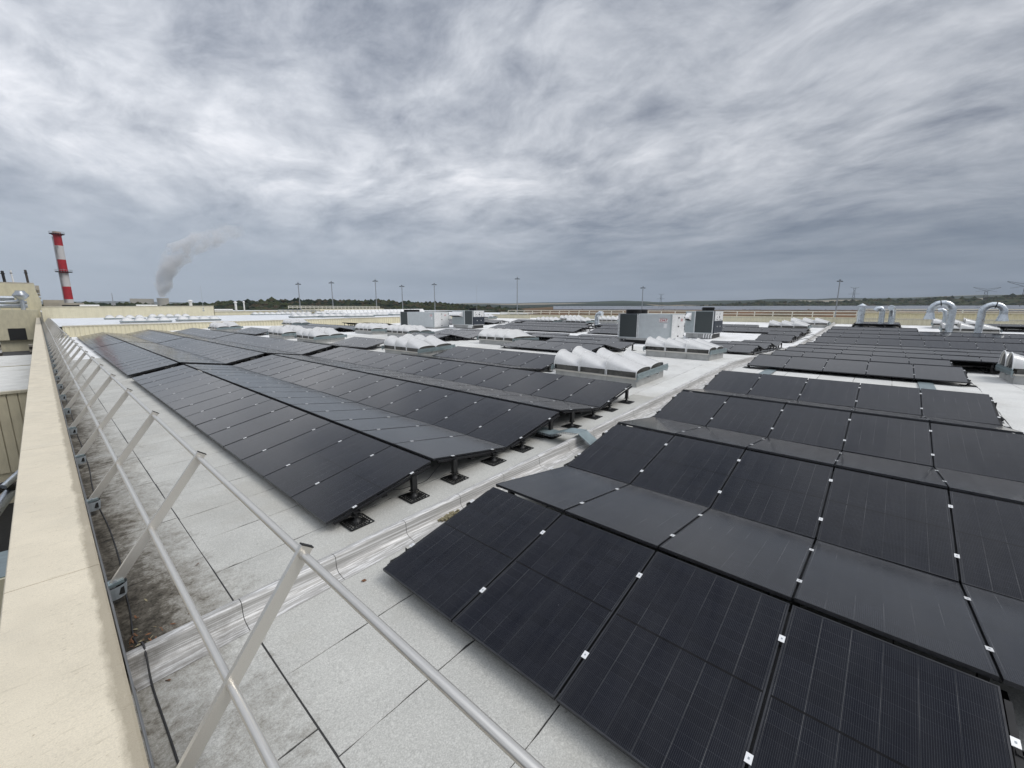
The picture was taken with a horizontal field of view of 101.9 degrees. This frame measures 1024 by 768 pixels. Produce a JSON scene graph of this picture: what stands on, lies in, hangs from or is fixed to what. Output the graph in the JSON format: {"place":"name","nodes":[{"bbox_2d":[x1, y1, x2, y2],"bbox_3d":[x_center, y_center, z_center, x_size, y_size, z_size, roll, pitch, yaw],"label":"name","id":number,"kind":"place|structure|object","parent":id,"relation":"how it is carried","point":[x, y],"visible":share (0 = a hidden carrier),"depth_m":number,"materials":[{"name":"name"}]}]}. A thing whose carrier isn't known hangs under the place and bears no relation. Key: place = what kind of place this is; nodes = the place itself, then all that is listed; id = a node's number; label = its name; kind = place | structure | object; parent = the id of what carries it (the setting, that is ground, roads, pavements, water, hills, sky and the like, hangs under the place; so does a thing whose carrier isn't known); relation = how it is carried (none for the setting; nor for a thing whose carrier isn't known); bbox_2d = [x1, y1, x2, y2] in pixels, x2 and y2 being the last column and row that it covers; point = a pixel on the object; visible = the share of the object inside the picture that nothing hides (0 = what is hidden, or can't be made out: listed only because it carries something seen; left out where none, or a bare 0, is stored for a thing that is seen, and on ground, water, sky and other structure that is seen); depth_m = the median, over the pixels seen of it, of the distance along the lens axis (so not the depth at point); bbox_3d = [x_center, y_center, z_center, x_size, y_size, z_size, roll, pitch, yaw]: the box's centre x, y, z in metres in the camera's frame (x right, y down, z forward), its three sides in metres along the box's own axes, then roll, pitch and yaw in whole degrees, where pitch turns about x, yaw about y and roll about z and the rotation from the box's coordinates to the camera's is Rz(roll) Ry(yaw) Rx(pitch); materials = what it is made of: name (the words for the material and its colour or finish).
{"place":"outdoors","nodes":[
{"label":"outdoors","id":0,"kind":"place"},
{"bbox_2d":[0,503,13,551],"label":"service lane","id":1,"kind":"structure","parent":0,"point":[6,521],"depth_m":23.05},
{"bbox_2d":[2,351,30,503],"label":"yard","id":2,"kind":"structure","parent":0,"point":[13,353],"depth_m":110.79,"materials":[{"name":"concrete"}]},
{"bbox_2d":[0,470,17,515],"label":"yard machinery","id":3,"kind":"object","parent":2,"relation":"on","point":[7,489],"visible":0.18,"depth_m":15.47,"materials":[{"name":"grey metal"}]},
{"bbox_2d":[0,365,30,502],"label":"hall","id":4,"kind":"structure","parent":2,"relation":"on","point":[14,380],"depth_m":25.64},
{"bbox_2d":[0,355,31,366],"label":"hall","id":5,"kind":"structure","parent":2,"relation":"on","point":[15,360],"depth_m":55.82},
{"bbox_2d":[0,317,157,767],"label":"parapet wall","id":6,"kind":"structure","parent":2,"relation":"on","point":[66,698],"depth_m":3.59,"materials":[{"name":"paint"}]},
{"bbox_2d":[49,356,153,767],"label":"lightning cable","id":7,"kind":"object","parent":6,"relation":"attached to","point":[140,719],"visible":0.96,"depth_m":3.56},
{"bbox_2d":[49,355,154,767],"bbox_3d":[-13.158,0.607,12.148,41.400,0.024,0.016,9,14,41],"label":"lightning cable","id":8,"kind":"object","parent":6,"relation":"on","point":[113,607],"visible":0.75,"depth_m":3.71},
{"bbox_2d":[40,317,544,767],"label":"guard rail","id":9,"kind":"object","parent":6,"relation":"on","point":[517,753],"visible":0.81,"depth_m":2.81,"materials":[{"name":"metal"}]},
{"bbox_2d":[41,310,456,337],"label":"hall roof","id":10,"kind":"structure","parent":2,"relation":"on","point":[268,310],"depth_m":146.08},
{"bbox_2d":[41,306,214,322],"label":"cream wall","id":11,"kind":"structure","parent":10,"relation":"on","point":[51,312],"depth_m":75.80,"materials":[{"name":"paint"}]},
{"bbox_2d":[214,310,313,314],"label":"cream wall","id":12,"kind":"structure","parent":10,"relation":"on","point":[235,312],"depth_m":91.36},
{"bbox_2d":[288,306,379,308],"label":"safety railing","id":13,"kind":"object","parent":12,"relation":"on","point":[341,307],"visible":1,"depth_m":107.83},
{"bbox_2d":[301,309,374,312],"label":"cream wall","id":14,"kind":"structure","parent":10,"relation":"on","point":[319,310],"depth_m":105.05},
{"bbox_2d":[51,312,526,337],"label":"roof","id":15,"kind":"structure","parent":2,"relation":"on","point":[60,322],"depth_m":64.27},
{"bbox_2d":[103,315,144,319],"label":"dome skylight","id":16,"kind":"object","parent":15,"relation":"on","point":[110,317],"visible":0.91,"depth_m":63.88,"materials":[{"name":"plastic"}]},
{"bbox_2d":[119,317,171,322],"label":"dome skylight","id":17,"kind":"object","parent":15,"relation":"on","point":[144,320],"visible":1,"depth_m":50.40,"materials":[{"name":"plastic"}]},
{"bbox_2d":[147,314,189,317],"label":"dome skylight","id":18,"kind":"object","parent":15,"relation":"on","point":[167,315],"visible":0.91,"depth_m":72.93,"materials":[{"name":"plastic"}]},
{"bbox_2d":[175,316,221,321],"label":"dome skylight","id":19,"kind":"object","parent":15,"relation":"on","point":[194,318],"visible":1,"depth_m":55.43,"materials":[{"name":"plastic"}]},
{"bbox_2d":[250,312,282,314],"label":"dome skylight","id":20,"kind":"object","parent":15,"relation":"on","point":[266,313],"visible":0.98,"depth_m":90.79,"materials":[{"name":"plastic"}]},
{"bbox_2d":[280,312,311,314],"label":"dome skylight","id":21,"kind":"object","parent":15,"relation":"on","point":[286,313],"visible":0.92,"depth_m":94.90,"materials":[{"name":"plastic"}]},
{"bbox_2d":[288,313,318,317],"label":"dome skylight","id":22,"kind":"object","parent":15,"relation":"on","point":[308,315],"visible":0.98,"depth_m":68.91,"materials":[{"name":"plastic"}]},
{"bbox_2d":[313,311,343,313],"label":"dome skylight","id":23,"kind":"object","parent":15,"relation":"on","point":[328,312],"visible":0.91,"depth_m":100.94,"materials":[{"name":"plastic"}]},
{"bbox_2d":[318,313,345,317],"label":"dome skylight","id":24,"kind":"object","parent":15,"relation":"on","point":[325,315],"visible":0.93,"depth_m":70.33,"materials":[{"name":"plastic"}]},
{"bbox_2d":[344,313,374,316],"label":"dome skylight","id":25,"kind":"object","parent":15,"relation":"on","point":[359,315],"visible":0.99,"depth_m":70.89,"materials":[{"name":"plastic"}]},
{"bbox_2d":[324,309,423,312],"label":"sawtooth rooflight","id":26,"kind":"object","parent":15,"relation":"on","point":[376,310],"visible":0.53,"depth_m":112.76,"materials":[{"name":"white paint"}]},
{"bbox_2d":[49,318,1023,368],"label":"roof","id":27,"kind":"structure","parent":2,"relation":"on","point":[731,336],"depth_m":38.35,"materials":[{"name":"concrete"}]},
{"bbox_2d":[77,328,235,348],"bbox_3d":[-32.881,-4.377,37.839,17.756,0.817,8.793,9,14,41],"label":"solar array","id":28,"kind":"object","parent":27,"relation":"on","point":[96,340],"visible":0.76,"depth_m":36.25,"materials":[{"name":"black glass"}]},
{"bbox_2d":[208,321,242,330],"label":"skylight","id":29,"kind":"object","parent":27,"relation":"on","point":[227,326],"visible":1,"depth_m":44.27,"materials":[{"name":"plastic"}]},
{"bbox_2d":[214,327,268,335],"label":"solar array","id":30,"kind":"object","parent":27,"relation":"on","point":[253,331],"visible":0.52,"depth_m":39.56,"materials":[{"name":"black glass"}]},
{"bbox_2d":[62,316,451,337],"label":"ribbed wall","id":31,"kind":"structure","parent":27,"relation":"on","point":[76,330],"depth_m":48.86,"materials":[{"name":"metal"}]},
{"bbox_2d":[266,325,302,339],"bbox_3d":[-18.625,-4.377,34.772,3.390,0.969,2.450,9,16,41],"label":"skylight","id":32,"kind":"object","parent":27,"relation":"on","point":[285,332],"visible":0.8,"depth_m":33.90,"materials":[{"name":"plastic"}]},
{"bbox_2d":[282,319,310,325],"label":"skylight","id":33,"kind":"object","parent":27,"relation":"on","point":[294,321],"visible":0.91,"depth_m":52.94,"materials":[{"name":"plastic"}]},
{"bbox_2d":[282,323,354,331],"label":"solar array","id":34,"kind":"object","parent":27,"relation":"on","point":[335,327],"visible":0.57,"depth_m":44.74,"materials":[{"name":"black glass"}]},
{"bbox_2d":[353,323,388,334],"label":"skylight","id":35,"kind":"object","parent":27,"relation":"on","point":[370,328],"visible":0.92,"depth_m":37.63,"materials":[{"name":"plastic"}]},
{"bbox_2d":[400,310,451,328],"bbox_3d":[-12.121,-9.142,58.395,7.770,2.570,3.231,9,14,41],"label":"rooftop unit","id":36,"kind":"object","parent":27,"relation":"on","point":[433,320],"visible":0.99,"depth_m":56.25,"materials":[{"name":"white paint"}]},
{"bbox_2d":[397,328,483,340],"bbox_3d":[-5.329,-4.385,36.224,10.832,0.697,12.340,9,14,41],"label":"solar array","id":37,"kind":"object","parent":27,"relation":"on","point":[463,333],"visible":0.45,"depth_m":32.34,"materials":[{"name":"black glass"}]},
{"bbox_2d":[448,308,483,327],"bbox_3d":[-6.071,-8.720,54.824,4.140,2.564,2.750,9,14,41],"label":"rooftop unit","id":38,"kind":"object","parent":27,"relation":"on","point":[472,318],"visible":1,"depth_m":53.98,"materials":[{"name":"white paint"}]},
{"bbox_2d":[449,319,508,324],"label":"solar array","id":39,"kind":"object","parent":27,"relation":"on","point":[486,321],"visible":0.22,"depth_m":62.79,"materials":[{"name":"black glass"}]},
{"bbox_2d":[484,314,497,319],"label":"skylight","id":40,"kind":"object","parent":27,"relation":"on","point":[489,317],"visible":0.57,"depth_m":73.28,"materials":[{"name":"plastic"}]},
{"bbox_2d":[484,314,529,318],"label":"cream wall","id":41,"kind":"structure","parent":27,"relation":"on","point":[513,316],"depth_m":75.85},
{"bbox_2d":[53,333,1023,767],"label":"roof","id":42,"kind":"structure","parent":27,"relation":"on","point":[331,679],"depth_m":4.07,"materials":[{"name":"concrete"}]},
{"bbox_2d":[57,373,178,764],"bbox_3d":[-21.668,-0.674,19.778,60.400,0.230,0.087,9,14,41],"label":"roof cable","id":43,"kind":"object","parent":42,"relation":"on","point":[159,706],"visible":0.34,"depth_m":3.46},
{"bbox_2d":[128,563,198,679],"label":"leaf litter","id":44,"kind":"object","parent":42,"relation":"on","point":[135,634],"visible":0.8,"depth_m":3.85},
{"bbox_2d":[93,333,331,375],"bbox_3d":[-19.675,-2.257,26.280,17.756,0.817,8.793,9,14,41],"label":"solar array","id":45,"kind":"object","parent":42,"relation":"on","point":[127,359],"visible":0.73,"depth_m":24.01,"materials":[{"name":"black glass"}]},
{"bbox_2d":[294,327,346,342],"bbox_3d":[-14.292,-3.682,30.979,3.390,0.969,2.450,9,16,41],"label":"skylight","id":46,"kind":"object","parent":42,"relation":"on","point":[322,335],"visible":0.98,"depth_m":30.26,"materials":[{"name":"plastic"}]},
{"bbox_2d":[303,337,384,350],"bbox_3d":[-10.452,-2.522,26.300,5.062,0.581,3.490,9,14,41],"label":"solar array","id":47,"kind":"object","parent":42,"relation":"on","point":[358,342],"visible":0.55,"depth_m":26.37,"materials":[{"name":"black glass"}]},
{"bbox_2d":[132,346,634,530],"bbox_3d":[-4.812,-0.370,15.581,17.756,0.972,12.323,9,14,41],"label":"solar array","id":48,"kind":"object","parent":42,"relation":"on","point":[326,471],"visible":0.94,"depth_m":10.28,"materials":[{"name":"black glass"}]},
{"bbox_2d":[385,325,433,335],"bbox_3d":[-8.490,-4.408,34.454,3.240,0.949,2.600,9,12,41],"label":"skylight","id":49,"kind":"object","parent":42,"relation":"on","point":[395,330],"visible":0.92,"depth_m":33.86,"materials":[{"name":"plastic"}]},
{"bbox_2d":[381,334,455,355],"bbox_3d":[-5.121,-2.139,22.623,3.390,0.969,2.450,9,16,41],"label":"skylight","id":50,"kind":"object","parent":42,"relation":"on","point":[429,345],"visible":0.98,"depth_m":21.95,"materials":[{"name":"plastic"}]},
{"bbox_2d":[126,322,835,691],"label":"expansion joint kerb","id":51,"kind":"structure","parent":42,"relation":"on","point":[176,648],"depth_m":4.74,"materials":[{"name":"concrete"}]},
{"bbox_2d":[437,509,459,521],"bbox_3d":[-0.870,1.836,5.774,0.114,0.063,0.358,9,14,41],"label":"moss","id":52,"kind":"object","parent":51,"relation":"on","point":[446,517],"visible":0.92,"depth_m":5.73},
{"bbox_2d":[476,328,538,344],"bbox_3d":[-0.281,-3.137,27.396,3.240,0.999,2.600,9,12,41],"label":"skylight","id":53,"kind":"object","parent":42,"relation":"on","point":[497,336],"visible":0.95,"depth_m":26.72,"materials":[{"name":"plastic"}]},
{"bbox_2d":[535,426,596,445],"bbox_3d":[1.095,1.049,8.630,1.816,0.303,0.430,9,14,41],"label":"cable tray","id":54,"kind":"object","parent":42,"relation":"on","point":[583,434],"visible":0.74,"depth_m":8.45,"materials":[{"name":"metal"}]},
{"bbox_2d":[551,346,668,387],"bbox_3d":[3.498,-0.736,14.987,3.390,0.969,2.450,9,16,41],"label":"skylight","id":55,"kind":"object","parent":42,"relation":"on","point":[632,368],"visible":0.99,"depth_m":14.32,"materials":[{"name":"plastic"}]},
{"bbox_2d":[643,336,726,360],"bbox_3d":[8.463,-1.796,20.342,3.190,0.929,2.500,9,12,41],"label":"skylight","id":56,"kind":"object","parent":42,"relation":"on","point":[681,348],"visible":0.99,"depth_m":19.65,"materials":[{"name":"plastic"}]},
{"bbox_2d":[383,370,1023,767],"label":"solar array","id":57,"kind":"object","parent":42,"relation":"on","point":[641,656],"visible":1,"depth_m":4.03,"materials":[{"name":"black glass"}]},
{"bbox_2d":[758,367,779,374],"bbox_3d":[9.292,-0.444,15.046,0.340,0.077,2.202,9,14,41],"label":"cable tray","id":58,"kind":"object","parent":42,"relation":"on","point":[770,370],"visible":0.69,"depth_m":15.04,"materials":[{"name":"metal"}]},
{"bbox_2d":[917,379,936,389],"bbox_3d":[12.340,0.045,12.378,0.340,0.077,2.202,9,14,41],"label":"cable tray","id":59,"kind":"object","parent":42,"relation":"on","point":[926,384],"visible":0.76,"depth_m":12.41,"materials":[{"name":"metal"}]},
{"bbox_2d":[995,350,1023,384],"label":"skylight","id":60,"kind":"object","parent":42,"relation":"on","point":[1009,366],"visible":1,"depth_m":13.25,"materials":[{"name":"plastic"}]},
{"bbox_2d":[490,319,596,332],"bbox_3d":[3.730,-7.764,54.423,18.910,0.922,12.324,9,14,41],"label":"solar array","id":61,"kind":"object","parent":27,"relation":"on","point":[533,325],"visible":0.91,"depth_m":50.64,"materials":[{"name":"black glass"}]},
{"bbox_2d":[536,317,562,321],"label":"skylight","id":62,"kind":"object","parent":27,"relation":"on","point":[552,319],"visible":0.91,"depth_m":58.77,"materials":[{"name":"plastic"}]},
{"bbox_2d":[500,332,635,352],"bbox_3d":[2.557,-3.119,29.320,14.294,0.698,12.339,9,14,41],"label":"solar array","id":63,"kind":"object","parent":27,"relation":"on","point":[553,342],"visible":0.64,"depth_m":24.23,"materials":[{"name":"black glass"}]},
{"bbox_2d":[560,315,584,319],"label":"skylight","id":64,"kind":"object","parent":27,"relation":"on","point":[562,317],"visible":0.55,"depth_m":62.65,"materials":[{"name":"plastic"}]},
{"bbox_2d":[566,317,593,324],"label":"skylight","id":65,"kind":"object","parent":27,"relation":"on","point":[581,319],"visible":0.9,"depth_m":56.01,"materials":[{"name":"plastic"}]},
{"bbox_2d":[594,311,603,324],"bbox_3d":[10.927,-8.273,52.557,1.277,1.916,0.857,9,14,41],"label":"exhaust duct","id":66,"kind":"object","parent":27,"relation":"on","point":[597,316],"visible":0.83,"depth_m":52.38,"materials":[{"name":"metal"}]},
{"bbox_2d":[587,323,617,333],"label":"solar array","id":67,"kind":"object","parent":27,"relation":"on","point":[608,328],"visible":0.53,"depth_m":43.34,"materials":[{"name":"black glass"}]},
{"bbox_2d":[599,316,617,323],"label":"skylight","id":68,"kind":"object","parent":27,"relation":"on","point":[608,319],"visible":0.8,"depth_m":57.28,"materials":[{"name":"plastic"}]},
{"bbox_2d":[617,309,684,343],"bbox_3d":[10.232,-4.238,30.578,4.020,2.460,2.551,9,14,41],"label":"rooftop unit","id":69,"kind":"object","parent":27,"relation":"on","point":[638,326],"visible":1,"depth_m":29.67,"materials":[{"name":"white paint"}]},
{"bbox_2d":[684,307,722,338],"bbox_3d":[16.726,-5.397,36.440,2.440,2.624,3.150,9,14,41],"label":"rooftop unit","id":70,"kind":"object","parent":27,"relation":"on","point":[706,322],"visible":1,"depth_m":35.81,"materials":[{"name":"white paint"}]},
{"bbox_2d":[709,340,782,354],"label":"solar array","id":71,"kind":"object","parent":27,"relation":"on","point":[746,346],"visible":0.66,"depth_m":24.61,"materials":[{"name":"black glass"}]},
{"bbox_2d":[722,324,811,342],"bbox_3d":[21.165,-4.966,39.162,10.832,0.921,12.324,9,14,41],"label":"solar array","id":72,"kind":"object","parent":27,"relation":"on","point":[782,334],"visible":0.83,"depth_m":37.58,"materials":[{"name":"black glass"}]},
{"bbox_2d":[519,314,1023,325],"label":"ribbed wall","id":73,"kind":"structure","parent":27,"relation":"on","point":[901,321],"depth_m":47.18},
{"bbox_2d":[508,310,856,316],"bbox_3d":[18.849,-10.868,63.507,52.600,0.779,0.219,9,14,41],"label":"safety railing","id":74,"kind":"object","parent":73,"relation":"on","point":[589,312],"visible":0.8,"depth_m":55.06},
{"bbox_2d":[768,320,811,329],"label":"skylight","id":75,"kind":"object","parent":27,"relation":"on","point":[785,324],"visible":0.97,"depth_m":40.86,"materials":[{"name":"plastic"}]},
{"bbox_2d":[791,317,830,327],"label":"skylight","id":76,"kind":"object","parent":27,"relation":"on","point":[818,323],"visible":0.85,"depth_m":43.34,"materials":[{"name":"plastic"}]},
{"bbox_2d":[854,303,866,326],"bbox_3d":[36.074,-7.113,42.950,0.899,2.395,0.885,9,14,41],"label":"exhaust duct","id":77,"kind":"object","parent":27,"relation":"on","point":[860,315],"visible":0.98,"depth_m":42.75,"materials":[{"name":"metal"}]},
{"bbox_2d":[851,322,900,327],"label":"solar array","id":78,"kind":"object","parent":27,"relation":"on","point":[895,324],"visible":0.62,"depth_m":41.58,"materials":[{"name":"black glass"}]},
{"bbox_2d":[873,306,885,326],"bbox_3d":[37.467,-6.875,42.410,1.110,2.084,0.689,9,14,41],"label":"exhaust duct","id":79,"kind":"object","parent":27,"relation":"on","point":[881,310],"visible":0.94,"depth_m":42.14,"materials":[{"name":"metal"}]},
{"bbox_2d":[742,342,1023,386],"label":"solar array","id":80,"kind":"object","parent":27,"relation":"on","point":[926,363],"visible":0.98,"depth_m":16.21,"materials":[{"name":"black glass"}]},
{"bbox_2d":[887,305,895,323],"bbox_3d":[38.098,-6.801,41.669,0.800,2.204,1.017,9,14,41],"label":"exhaust duct","id":81,"kind":"object","parent":27,"relation":"on","point":[892,313],"visible":0.79,"depth_m":41.55,"materials":[{"name":"metal"}]},
{"bbox_2d":[814,326,1023,350],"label":"solar array","id":82,"kind":"object","parent":27,"relation":"on","point":[911,337],"visible":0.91,"depth_m":29.48,"materials":[{"name":"black glass"}]},
{"bbox_2d":[923,300,956,331],"bbox_3d":[35.740,-5.575,34.687,2.015,2.832,0.748,9,14,41],"label":"exhaust duct","id":83,"kind":"object","parent":27,"relation":"on","point":[951,315],"visible":0.92,"depth_m":34.28,"materials":[{"name":"metal"}]},
{"bbox_2d":[938,308,947,331],"bbox_3d":[36.920,-5.440,35.684,0.747,2.136,0.428,9,14,41],"label":"exhaust duct","id":84,"kind":"object","parent":27,"relation":"on","point":[945,314],"visible":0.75,"depth_m":35.47,"materials":[{"name":"metal"}]},
{"bbox_2d":[931,318,975,328],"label":"skylight","id":85,"kind":"object","parent":27,"relation":"on","point":[935,323],"visible":0.48,"depth_m":39.07,"materials":[{"name":"plastic"}]},
{"bbox_2d":[939,321,1001,333],"bbox_3d":[37.848,-4.636,34.397,3.390,0.969,2.450,9,16,41],"label":"skylight","id":86,"kind":"object","parent":27,"relation":"on","point":[960,327],"visible":0.65,"depth_m":33.80,"materials":[{"name":"plastic"}]},
{"bbox_2d":[974,302,1008,332],"bbox_3d":[36.377,-4.858,31.520,1.775,2.712,0.687,9,14,41],"label":"exhaust duct","id":87,"kind":"object","parent":27,"relation":"on","point":[1002,308],"visible":0.91,"depth_m":31.43,"materials":[{"name":"metal"}]},
{"bbox_2d":[987,324,1023,331],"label":"solar array","id":88,"kind":"object","parent":27,"relation":"on","point":[1010,326],"visible":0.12,"depth_m":36.36,"materials":[{"name":"black glass"}]},
{"bbox_2d":[0,282,41,351],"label":"tall block","id":89,"kind":"structure","parent":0,"point":[17,328],"depth_m":116.77,"materials":[{"name":"concrete"}]},
{"bbox_2d":[0,296,27,309],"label":"service pipework","id":90,"kind":"object","parent":89,"relation":"on","point":[3,304],"visible":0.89,"depth_m":117.11,"materials":[{"name":"metal"}]},
{"bbox_2d":[5,290,28,309],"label":"exhaust cowl","id":91,"kind":"object","parent":89,"relation":"on","point":[20,296],"visible":0.91,"depth_m":117.16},
{"bbox_2d":[8,328,27,339],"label":"dark doorway","id":92,"kind":"structure","parent":89,"relation":"in","point":[14,333],"depth_m":115.52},
{"bbox_2d":[43,300,83,305],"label":"concrete block","id":93,"kind":"structure","parent":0,"point":[53,303],"depth_m":137.66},
{"bbox_2d":[41,301,457,304],"bbox_3d":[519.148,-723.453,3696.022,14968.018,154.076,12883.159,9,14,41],"label":"hills","id":94,"kind":"structure","parent":0,"point":[107,302],"depth_m":6395.23,"materials":[{"name":"green plant"}]},
{"bbox_2d":[0,0,1023,303],"label":"sky","id":95,"kind":"structure","parent":0,"point":[235,150],"materials":[{"name":"grey"}]},
{"bbox_2d":[458,295,1023,316],"bbox_3d":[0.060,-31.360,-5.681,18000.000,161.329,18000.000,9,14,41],"label":"ground","id":96,"kind":"structure","parent":0,"point":[541,305],"depth_m":2351.59,"materials":[{"name":"grey"}]},
{"bbox_2d":[0,550,7,615],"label":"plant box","id":97,"kind":"object","parent":96,"relation":"on","point":[3,558],"visible":0.21,"depth_m":11.51,"materials":[{"name":"metal"}]},
{"bbox_2d":[48,231,73,302],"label":"chimney","id":98,"kind":"object","parent":96,"relation":"on","point":[64,272],"visible":0.93,"depth_m":299.57,"materials":[{"name":"concrete"}]},
{"bbox_2d":[130,299,153,303],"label":"distant building","id":99,"kind":"structure","parent":96,"relation":"on","point":[148,301],"depth_m":2222.77,"materials":[{"name":"concrete"}]},
{"bbox_2d":[156,298,168,305],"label":"cooling tower","id":100,"kind":"structure","parent":96,"relation":"on","point":[162,301],"depth_m":2251.31,"materials":[{"name":"concrete"}]},
{"bbox_2d":[42,297,525,314],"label":"forest","id":101,"kind":"object","parent":96,"relation":"on","point":[271,303],"visible":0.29,"depth_m":499.51,"materials":[{"name":"green plant"}]},
{"bbox_2d":[502,293,1023,308],"bbox_3d":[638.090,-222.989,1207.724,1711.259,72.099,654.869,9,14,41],"label":"forest","id":102,"kind":"object","parent":96,"relation":"on","point":[1012,299],"visible":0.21,"depth_m":1154.96,"materials":[{"name":"green plant"}]},
{"bbox_2d":[553,305,1023,310],"bbox_3d":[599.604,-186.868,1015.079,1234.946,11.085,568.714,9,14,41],"label":"parapet wall","id":103,"kind":"structure","parent":96,"relation":"on","point":[757,307],"depth_m":1018.60,"materials":[{"name":"concrete"}]},
{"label":"roof","id":104,"kind":"structure","parent":0,"visible":0},
{"bbox_2d":[864,312,1023,318],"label":"ribbed wall","id":105,"kind":"structure","parent":104,"relation":"on","point":[940,315],"depth_m":43.91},
{"bbox_2d":[865,309,1023,312],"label":"safety railing","id":106,"kind":"object","parent":105,"relation":"on","point":[962,311],"visible":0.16,"depth_m":43.53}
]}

